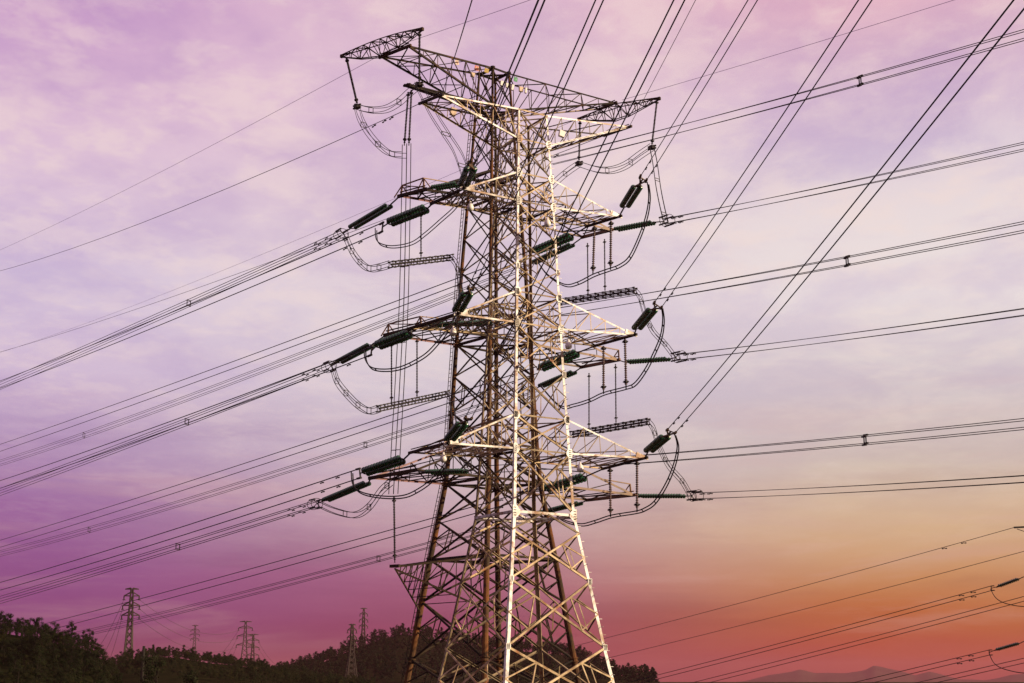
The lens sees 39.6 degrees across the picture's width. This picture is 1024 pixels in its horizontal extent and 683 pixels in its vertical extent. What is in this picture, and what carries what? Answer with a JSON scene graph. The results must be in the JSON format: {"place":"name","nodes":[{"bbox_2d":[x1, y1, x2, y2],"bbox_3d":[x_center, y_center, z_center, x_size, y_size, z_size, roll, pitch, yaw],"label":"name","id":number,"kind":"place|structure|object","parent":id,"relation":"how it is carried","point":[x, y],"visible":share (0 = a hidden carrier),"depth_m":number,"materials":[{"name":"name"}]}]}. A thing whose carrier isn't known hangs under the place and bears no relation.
{"place":"outdoors","nodes":[
{"label":"outdoors","id":0,"kind":"place"},
{"bbox_2d":[0,633,112,682],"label":"hillside","id":1,"kind":"structure","parent":0,"point":[5,668],"depth_m":131.98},
{"bbox_2d":[0,623,123,682],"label":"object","id":2,"kind":"object","parent":1,"relation":"on","point":[97,677],"visible":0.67,"depth_m":129.46,"materials":[{"name":"green plant"}]},
{"bbox_2d":[110,656,318,682],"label":"hill","id":3,"kind":"structure","parent":0,"point":[167,676],"depth_m":263.44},
{"bbox_2d":[120,587,140,658],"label":"distant pylon","id":4,"kind":"object","parent":3,"relation":"on","point":[129,612],"visible":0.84,"depth_m":412.47,"materials":[{"name":"grey metal"}]},
{"bbox_2d":[103,647,375,682],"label":"scrub","id":5,"kind":"object","parent":3,"relation":"on","point":[296,674],"visible":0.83,"depth_m":272.76,"materials":[{"name":"green plant"}]},
{"bbox_2d":[314,635,659,682],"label":"wooded hill","id":6,"kind":"structure","parent":0,"point":[397,677],"depth_m":606.88,"materials":[{"name":"plant"}]},
{"bbox_2d":[235,621,253,662],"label":"distant pylon","id":7,"kind":"object","parent":6,"relation":"on","point":[245,637],"visible":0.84,"depth_m":606.81,"materials":[{"name":"grey metal"}]},
{"bbox_2d":[277,623,658,682],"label":"woodland","id":8,"kind":"object","parent":6,"relation":"on","point":[628,673],"visible":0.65,"depth_m":611.70,"materials":[{"name":"plant"}]},
{"bbox_2d":[0,0,1023,681],"label":"sky","id":9,"kind":"structure","parent":0,"point":[99,98],"materials":[{"name":"purple"}]},
{"bbox_2d":[423,526,1023,682],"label":"earth wire","id":10,"kind":"object","parent":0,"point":[805,585],"visible":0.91,"depth_m":134.68,"materials":[{"name":"black metal"}]},
{"bbox_2d":[512,551,1023,680],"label":"earth wire","id":11,"kind":"object","parent":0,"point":[806,608],"visible":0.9,"depth_m":137.25,"materials":[{"name":"black metal"}]},
{"bbox_2d":[660,682,1023,682],"bbox_3d":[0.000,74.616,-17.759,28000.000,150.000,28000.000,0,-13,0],"label":"ground","id":12,"kind":"structure","parent":0,"point":[841,682],"depth_m":996.44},
{"bbox_2d":[137,653,165,682],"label":"tree","id":13,"kind":"object","parent":12,"relation":"on","point":[152,672],"visible":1,"depth_m":116.68,"materials":[{"name":"green plant"}]},
{"bbox_2d":[345,624,357,678],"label":"distant pylon","id":14,"kind":"object","parent":12,"relation":"on","point":[352,642],"visible":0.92,"depth_m":444.71,"materials":[{"name":"grey metal"}]},
{"bbox_2d":[340,27,660,682],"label":"transmission tower","id":15,"kind":"structure","parent":12,"relation":"on","point":[445,482],"depth_m":132.12,"materials":[{"name":"metal"}]},
{"bbox_2d":[3,47,394,248],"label":"earth wire","id":16,"kind":"object","parent":15,"relation":"attached to","point":[213,144],"visible":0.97,"depth_m":171.84,"materials":[{"name":"black metal"}]},
{"bbox_2d":[317,480,370,503],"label":"insulator string","id":17,"kind":"object","parent":15,"relation":"attached to","point":[343,492],"visible":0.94,"depth_m":128.18,"materials":[{"name":"green glass"}]},
{"bbox_2d":[0,498,322,603],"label":"conductor bundle","id":18,"kind":"object","parent":17,"relation":"attached to","point":[308,508],"visible":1,"depth_m":159.95,"materials":[{"name":"black metal"}]},
{"bbox_2d":[318,479,392,517],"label":"jumper loop","id":19,"kind":"object","parent":17,"relation":"hanging from","point":[384,487],"visible":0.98,"depth_m":127.84,"materials":[{"name":"black metal"}]},
{"bbox_2d":[345,58,357,103],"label":"suspension rod","id":20,"kind":"object","parent":15,"relation":"hanging from","point":[351,79],"visible":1,"depth_m":135.09,"materials":[{"name":"black"}]},
{"bbox_2d":[353,103,360,109],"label":"jumper weight","id":21,"kind":"object","parent":20,"relation":"hanging from","point":[357,106],"visible":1,"depth_m":133.88,"materials":[{"name":"black"}]},
{"bbox_2d":[354,104,405,158],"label":"jumper loop","id":22,"kind":"object","parent":21,"relation":"hanging from","point":[380,146],"visible":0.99,"depth_m":131.60,"materials":[{"name":"black metal"}]},
{"bbox_2d":[332,336,383,365],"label":"insulator string","id":23,"kind":"object","parent":15,"relation":"attached to","point":[347,359],"visible":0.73,"depth_m":131.61,"materials":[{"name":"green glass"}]},
{"bbox_2d":[0,360,336,495],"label":"conductor bundle","id":24,"kind":"object","parent":23,"relation":"attached to","point":[326,369],"visible":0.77,"depth_m":166.87,"materials":[{"name":"black metal"}]},
{"bbox_2d":[331,365,379,414],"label":"jumper loop","id":25,"kind":"object","parent":23,"relation":"hanging from","point":[352,395],"visible":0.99,"depth_m":130.55,"materials":[{"name":"black metal"}]},
{"bbox_2d":[343,198,397,233],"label":"insulator string","id":26,"kind":"object","parent":15,"relation":"attached to","point":[370,216],"visible":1,"depth_m":133.54,"materials":[{"name":"green glass"}]},
{"bbox_2d":[0,228,348,389],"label":"conductor bundle","id":27,"kind":"object","parent":26,"relation":"attached to","point":[315,243],"visible":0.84,"depth_m":168.71,"materials":[{"name":"black metal"}]},
{"bbox_2d":[343,232,389,271],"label":"jumper loop","id":28,"kind":"object","parent":26,"relation":"hanging from","point":[362,260],"visible":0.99,"depth_m":133.47,"materials":[{"name":"black metal"}]},
{"bbox_2d":[388,143,410,493],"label":"dropper wires","id":29,"kind":"object","parent":15,"relation":"hanging from","point":[404,266],"visible":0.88,"depth_m":126.04,"materials":[{"name":"black metal"}]},
{"bbox_2d":[376,390,449,412],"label":"jumper cage","id":30,"kind":"object","parent":15,"relation":"hanging from","point":[418,400],"visible":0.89,"depth_m":128.33,"materials":[{"name":"black"}]},
{"bbox_2d":[445,391,471,472],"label":"jumper loop","id":31,"kind":"object","parent":30,"relation":"hanging from","point":[452,425],"visible":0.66,"depth_m":123.66,"materials":[{"name":"black metal"}]},
{"bbox_2d":[417,32,421,80],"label":"suspension rod","id":32,"kind":"object","parent":15,"relation":"hanging from","point":[419,58],"visible":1,"depth_m":130.77,"materials":[{"name":"black"}]},
{"bbox_2d":[415,81,423,87],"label":"jumper weight","id":33,"kind":"object","parent":32,"relation":"hanging from","point":[419,84],"visible":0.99,"depth_m":129.92,"materials":[{"name":"black"}]},
{"bbox_2d":[355,82,420,113],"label":"jumper loop","id":34,"kind":"object","parent":33,"relation":"hanging from","point":[388,103],"visible":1,"depth_m":132.09,"materials":[{"name":"black metal"}]},
{"bbox_2d":[415,83,468,173],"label":"jumper loop","id":35,"kind":"object","parent":33,"relation":"hanging from","point":[441,132],"visible":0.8,"depth_m":125.84,"materials":[{"name":"black metal"}]},
{"bbox_2d":[387,254,453,268],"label":"jumper cage","id":36,"kind":"object","parent":15,"relation":"hanging from","point":[437,258],"visible":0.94,"depth_m":131.10,"materials":[{"name":"black"}]},
{"bbox_2d":[417,468,473,474],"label":"insulator string","id":37,"kind":"object","parent":15,"relation":"attached to","point":[448,471],"visible":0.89,"depth_m":117.86,"materials":[{"name":"green glass"}]},
{"bbox_2d":[473,418,1023,473],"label":"conductor bundle","id":38,"kind":"object","parent":37,"relation":"attached to","point":[864,437],"visible":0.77,"depth_m":88.37,"materials":[{"name":"black metal"}]},
{"bbox_2d":[426,179,465,190],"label":"insulator string","id":39,"kind":"object","parent":15,"relation":"attached to","point":[445,186],"visible":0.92,"depth_m":124.73,"materials":[{"name":"green glass"}]},
{"bbox_2d":[422,320,496,327],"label":"insulator string","id":40,"kind":"object","parent":15,"relation":"attached to","point":[447,324],"visible":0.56,"depth_m":119.50,"materials":[{"name":"green glass"}]},
{"bbox_2d":[496,221,1023,324],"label":"conductor bundle","id":41,"kind":"object","parent":40,"relation":"attached to","point":[846,258],"visible":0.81,"depth_m":90.63,"materials":[{"name":"black metal"}]},
{"bbox_2d":[528,239,580,265],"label":"insulator string","id":42,"kind":"object","parent":15,"relation":"attached to","point":[565,247],"visible":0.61,"depth_m":149.69,"materials":[{"name":"green glass"}]},
{"bbox_2d":[0,264,528,465],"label":"conductor bundle","id":43,"kind":"object","parent":42,"relation":"attached to","point":[272,364],"visible":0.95,"depth_m":210.49,"materials":[{"name":"black metal"}]},
{"bbox_2d":[537,369,578,387],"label":"insulator string","id":44,"kind":"object","parent":15,"relation":"attached to","point":[549,382],"visible":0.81,"depth_m":146.67,"materials":[{"name":"green glass"}]},
{"bbox_2d":[0,386,536,556],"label":"conductor bundle","id":45,"kind":"object","parent":44,"relation":"attached to","point":[271,473],"visible":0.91,"depth_m":204.52,"materials":[{"name":"black metal"}]},
{"bbox_2d":[538,501,584,514],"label":"insulator string","id":46,"kind":"object","parent":15,"relation":"attached to","point":[561,507],"visible":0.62,"depth_m":143.09,"materials":[{"name":"green glass"}]},
{"bbox_2d":[52,514,531,641],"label":"conductor bundle","id":47,"kind":"object","parent":46,"relation":"attached to","point":[295,579],"visible":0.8,"depth_m":196.03,"materials":[{"name":"black metal"}]},
{"bbox_2d":[577,121,581,159],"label":"suspension rod","id":48,"kind":"object","parent":15,"relation":"hanging from","point":[579,123],"visible":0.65,"depth_m":148.69,"materials":[{"name":"black"}]},
{"bbox_2d":[575,161,582,165],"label":"jumper weight","id":49,"kind":"object","parent":48,"relation":"hanging from","point":[578,163],"visible":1,"depth_m":148.00,"materials":[{"name":"black"}]},
{"bbox_2d":[577,144,653,173],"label":"jumper loop","id":50,"kind":"object","parent":49,"relation":"hanging from","point":[632,160],"visible":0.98,"depth_m":145.41,"materials":[{"name":"black metal"}]},
{"bbox_2d":[603,239,606,289],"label":"suspension rod","id":51,"kind":"object","parent":15,"relation":"hanging from","point":[604,241],"visible":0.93,"depth_m":143.99,"materials":[{"name":"black"}]},
{"bbox_2d":[557,287,637,305],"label":"jumper cage","id":52,"kind":"object","parent":51,"relation":"hanging from","point":[612,293],"visible":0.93,"depth_m":143.90,"materials":[{"name":"black"}]},
{"bbox_2d":[613,364,617,421],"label":"suspension rod","id":53,"kind":"object","parent":15,"relation":"hanging from","point":[615,367],"visible":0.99,"depth_m":140.22,"materials":[{"name":"black"}]},
{"bbox_2d":[569,418,650,437],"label":"jumper cage","id":54,"kind":"object","parent":53,"relation":"hanging from","point":[617,428],"visible":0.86,"depth_m":140.13,"materials":[{"name":"black"}]},
{"bbox_2d":[613,220,662,231],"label":"insulator string","id":55,"kind":"object","parent":15,"relation":"attached to","point":[631,226],"visible":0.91,"depth_m":141.62,"materials":[{"name":"green glass"}]},
{"bbox_2d":[659,142,1023,226],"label":"conductor bundle","id":56,"kind":"object","parent":55,"relation":"attached to","point":[670,223],"visible":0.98,"depth_m":121.21,"materials":[{"name":"black metal"}]},
{"bbox_2d":[620,357,675,363],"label":"insulator string","id":57,"kind":"object","parent":15,"relation":"attached to","point":[646,360],"visible":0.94,"depth_m":137.49,"materials":[{"name":"green glass"}]},
{"bbox_2d":[633,288,675,356],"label":"jumper loop","id":58,"kind":"object","parent":57,"relation":"attached to","point":[639,299],"visible":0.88,"depth_m":137.57,"materials":[{"name":"black metal"}]},
{"bbox_2d":[670,308,1023,362],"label":"conductor bundle","id":59,"kind":"object","parent":57,"relation":"attached to","point":[679,354],"visible":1,"depth_m":118.93,"materials":[{"name":"black metal"}]},
{"bbox_2d":[638,494,690,497],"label":"insulator string","id":60,"kind":"object","parent":15,"relation":"attached to","point":[663,495],"visible":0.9,"depth_m":133.38,"materials":[{"name":"green glass"}]},
{"bbox_2d":[686,475,1023,501],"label":"conductor bundle","id":61,"kind":"object","parent":60,"relation":"attached to","point":[696,498],"visible":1,"depth_m":117.09,"materials":[{"name":"black metal"}]},
{"bbox_2d":[646,419,691,493],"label":"jumper loop","id":62,"kind":"object","parent":15,"relation":"hanging from","point":[663,459],"visible":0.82,"depth_m":134.01,"materials":[{"name":"black metal"}]},
{"bbox_2d":[623,0,952,99],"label":"earth wire","id":63,"kind":"object","parent":15,"relation":"attached to","point":[796,48],"visible":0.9,"depth_m":129.31,"materials":[{"name":"black metal"}]},
{"bbox_2d":[407,92,648,682],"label":"lattice tower","id":64,"kind":"structure","parent":12,"relation":"on","point":[515,511],"depth_m":86.70,"materials":[{"name":"metal"}]},
{"bbox_2d":[1,104,417,270],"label":"earth wire","id":65,"kind":"object","parent":64,"relation":"attached to","point":[243,181],"visible":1,"depth_m":110.77,"materials":[{"name":"black metal"}]},
{"bbox_2d":[2,252,525,450],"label":"conductor bundle","id":66,"kind":"object","parent":64,"relation":"attached to","point":[288,341],"visible":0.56,"depth_m":132.02,"materials":[{"name":"black metal"}]},
{"bbox_2d":[2,366,536,546],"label":"conductor bundle","id":67,"kind":"object","parent":64,"relation":"attached to","point":[497,380],"visible":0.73,"depth_m":128.96,"materials":[{"name":"black metal"}]},
{"bbox_2d":[23,487,540,636],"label":"conductor bundle","id":68,"kind":"object","parent":64,"relation":"attached to","point":[314,551],"visible":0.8,"depth_m":125.30,"materials":[{"name":"black metal"}]},
{"bbox_2d":[1,138,597,351],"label":"earth wire","id":69,"kind":"object","parent":64,"relation":"attached to","point":[557,154],"visible":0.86,"depth_m":139.69,"materials":[{"name":"black metal"}]},
{"bbox_2d":[360,454,409,475],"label":"insulator string","id":70,"kind":"object","parent":64,"relation":"attached to","point":[385,465],"visible":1,"depth_m":86.38,"materials":[{"name":"green glass"}]},
{"bbox_2d":[0,467,361,589],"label":"conductor bundle","id":71,"kind":"object","parent":70,"relation":"attached to","point":[359,477],"visible":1,"depth_m":109.36,"materials":[{"name":"black metal"}]},
{"bbox_2d":[371,329,412,350],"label":"insulator string","id":72,"kind":"object","parent":64,"relation":"attached to","point":[393,339],"visible":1,"depth_m":86.79,"materials":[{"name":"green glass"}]},
{"bbox_2d":[0,345,373,487],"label":"conductor bundle","id":73,"kind":"object","parent":72,"relation":"attached to","point":[369,355],"visible":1,"depth_m":110.26,"materials":[{"name":"black metal"}]},
{"bbox_2d":[382,204,430,226],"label":"insulator string","id":74,"kind":"object","parent":64,"relation":"attached to","point":[408,215],"visible":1,"depth_m":90.00,"materials":[{"name":"green glass"}]},
{"bbox_2d":[0,221,383,387],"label":"conductor bundle","id":75,"kind":"object","parent":74,"relation":"attached to","point":[380,232],"visible":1,"depth_m":115.64,"materials":[{"name":"black metal"}]},
{"bbox_2d":[351,421,467,498],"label":"jumper loop","id":76,"kind":"object","parent":64,"relation":"hanging from","point":[356,489],"visible":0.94,"depth_m":87.06,"materials":[{"name":"black metal"}]},
{"bbox_2d":[364,291,470,371],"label":"jumper loop","id":77,"kind":"object","parent":64,"relation":"hanging from","point":[365,355],"visible":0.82,"depth_m":87.93,"materials":[{"name":"black metal"}]},
{"bbox_2d":[375,190,464,248],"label":"jumper loop","id":78,"kind":"object","parent":64,"relation":"hanging from","point":[379,243],"visible":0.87,"depth_m":90.55,"materials":[{"name":"black metal"}]},
{"bbox_2d":[444,419,468,442],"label":"insulator string","id":79,"kind":"object","parent":64,"relation":"attached to","point":[455,432],"visible":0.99,"depth_m":77.15,"materials":[{"name":"green glass"}]},
{"bbox_2d":[458,0,684,424],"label":"conductor bundle","id":80,"kind":"object","parent":79,"relation":"attached to","point":[469,419],"visible":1,"depth_m":50.42,"materials":[{"name":"black metal"}]},
{"bbox_2d":[452,289,473,312],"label":"insulator string","id":81,"kind":"object","parent":64,"relation":"attached to","point":[465,302],"visible":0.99,"depth_m":79.62,"materials":[{"name":"black glass"}]},
{"bbox_2d":[463,0,603,294],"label":"conductor bundle","id":82,"kind":"object","parent":81,"relation":"attached to","point":[469,288],"visible":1,"depth_m":53.25,"materials":[{"name":"black metal"}]},
{"bbox_2d":[457,166,477,188],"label":"insulator string","id":83,"kind":"object","parent":64,"relation":"attached to","point":[469,179],"visible":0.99,"depth_m":77.38,"materials":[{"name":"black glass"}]},
{"bbox_2d":[467,0,545,168],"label":"conductor bundle","id":84,"kind":"object","parent":83,"relation":"attached to","point":[469,161],"visible":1,"depth_m":42.09,"materials":[{"name":"black metal"}]},
{"bbox_2d":[532,227,584,253],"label":"insulator string","id":85,"kind":"object","parent":64,"relation":"attached to","point":[548,243],"visible":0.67,"depth_m":96.64,"materials":[{"name":"green glass"}]},
{"bbox_2d":[538,346,592,371],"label":"insulator string","id":86,"kind":"object","parent":64,"relation":"attached to","point":[572,354],"visible":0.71,"depth_m":95.41,"materials":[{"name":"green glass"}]},
{"bbox_2d":[541,469,600,492],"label":"insulator string","id":87,"kind":"object","parent":64,"relation":"attached to","point":[578,478],"visible":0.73,"depth_m":94.28,"materials":[{"name":"green glass"}]},
{"bbox_2d":[538,182,650,286],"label":"jumper loop","id":88,"kind":"object","parent":64,"relation":"hanging from","point":[648,204],"visible":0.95,"depth_m":90.74,"materials":[{"name":"black metal"}]},
{"bbox_2d":[544,435,678,526],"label":"jumper loop","id":89,"kind":"object","parent":64,"relation":"hanging from","point":[676,454],"visible":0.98,"depth_m":87.39,"materials":[{"name":"black metal"}]},
{"bbox_2d":[622,339,628,388],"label":"suspension rod","id":90,"kind":"object","parent":64,"relation":"hanging from","point":[625,381],"visible":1,"depth_m":90.21,"materials":[{"name":"black"}]},
{"bbox_2d":[539,308,664,408],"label":"jumper loop","id":91,"kind":"object","parent":90,"relation":"hanging from","point":[662,327],"visible":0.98,"depth_m":89.15,"materials":[{"name":"black metal"}]},
{"bbox_2d":[619,179,642,216],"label":"insulator string","id":92,"kind":"object","parent":64,"relation":"attached to","point":[629,197],"visible":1,"depth_m":86.38,"materials":[{"name":"black glass"}]},
{"bbox_2d":[633,0,757,187],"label":"conductor bundle","id":93,"kind":"object","parent":92,"relation":"attached to","point":[640,178],"visible":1,"depth_m":67.45,"materials":[{"name":"black metal"}]},
{"bbox_2d":[634,461,639,511],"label":"suspension rod","id":94,"kind":"object","parent":64,"relation":"hanging from","point":[637,504],"visible":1,"depth_m":88.52,"materials":[{"name":"black"}]},
{"bbox_2d":[631,306,657,334],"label":"insulator string","id":95,"kind":"object","parent":64,"relation":"attached to","point":[643,319],"visible":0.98,"depth_m":85.64,"materials":[{"name":"black glass"}]},
{"bbox_2d":[648,0,871,310],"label":"conductor bundle","id":96,"kind":"object","parent":95,"relation":"attached to","point":[654,304],"visible":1,"depth_m":56.12,"materials":[{"name":"black metal"}]},
{"bbox_2d":[643,432,670,457],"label":"insulator string","id":97,"kind":"object","parent":64,"relation":"attached to","point":[656,443],"visible":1,"depth_m":83.51,"materials":[{"name":"black glass"}]},
{"bbox_2d":[662,0,1023,436],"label":"conductor bundle","id":98,"kind":"object","parent":97,"relation":"attached to","point":[929,107],"visible":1,"depth_m":44.84,"materials":[{"name":"black metal"}]},
{"bbox_2d":[552,29,1023,164],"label":"conductor bundle","id":99,"kind":"object","parent":64,"relation":"attached to","point":[859,77],"visible":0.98,"depth_m":92.45,"materials":[{"name":"black metal"}]},
{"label":"lattice tower","id":100,"kind":"object","parent":12,"relation":"on","visible":0},
{"bbox_2d":[993,577,1022,587],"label":"insulator string","id":101,"kind":"object","parent":100,"relation":"attached to","point":[1008,582],"visible":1,"depth_m":120.11,"materials":[{"name":"black glass"}]},
{"bbox_2d":[627,585,994,682],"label":"conductor bundle","id":102,"kind":"object","parent":101,"relation":"hanging from","point":[828,630],"visible":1,"depth_m":133.59,"materials":[{"name":"black metal"}]},
{"bbox_2d":[692,596,1023,682],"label":"conductor bundle","id":103,"kind":"object","parent":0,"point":[868,637],"visible":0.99,"depth_m":137.17,"materials":[{"name":"black metal"}]},
{"bbox_2d":[741,666,1023,681],"bbox_3d":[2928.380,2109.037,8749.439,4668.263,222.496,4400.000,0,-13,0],"label":"mountains","id":104,"kind":"structure","parent":0,"point":[872,672],"depth_m":8249.24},
{"bbox_2d":[853,649,992,682],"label":"conductor bundle","id":105,"kind":"object","parent":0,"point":[932,668],"visible":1,"depth_m":124.10,"materials":[{"name":"black metal"}]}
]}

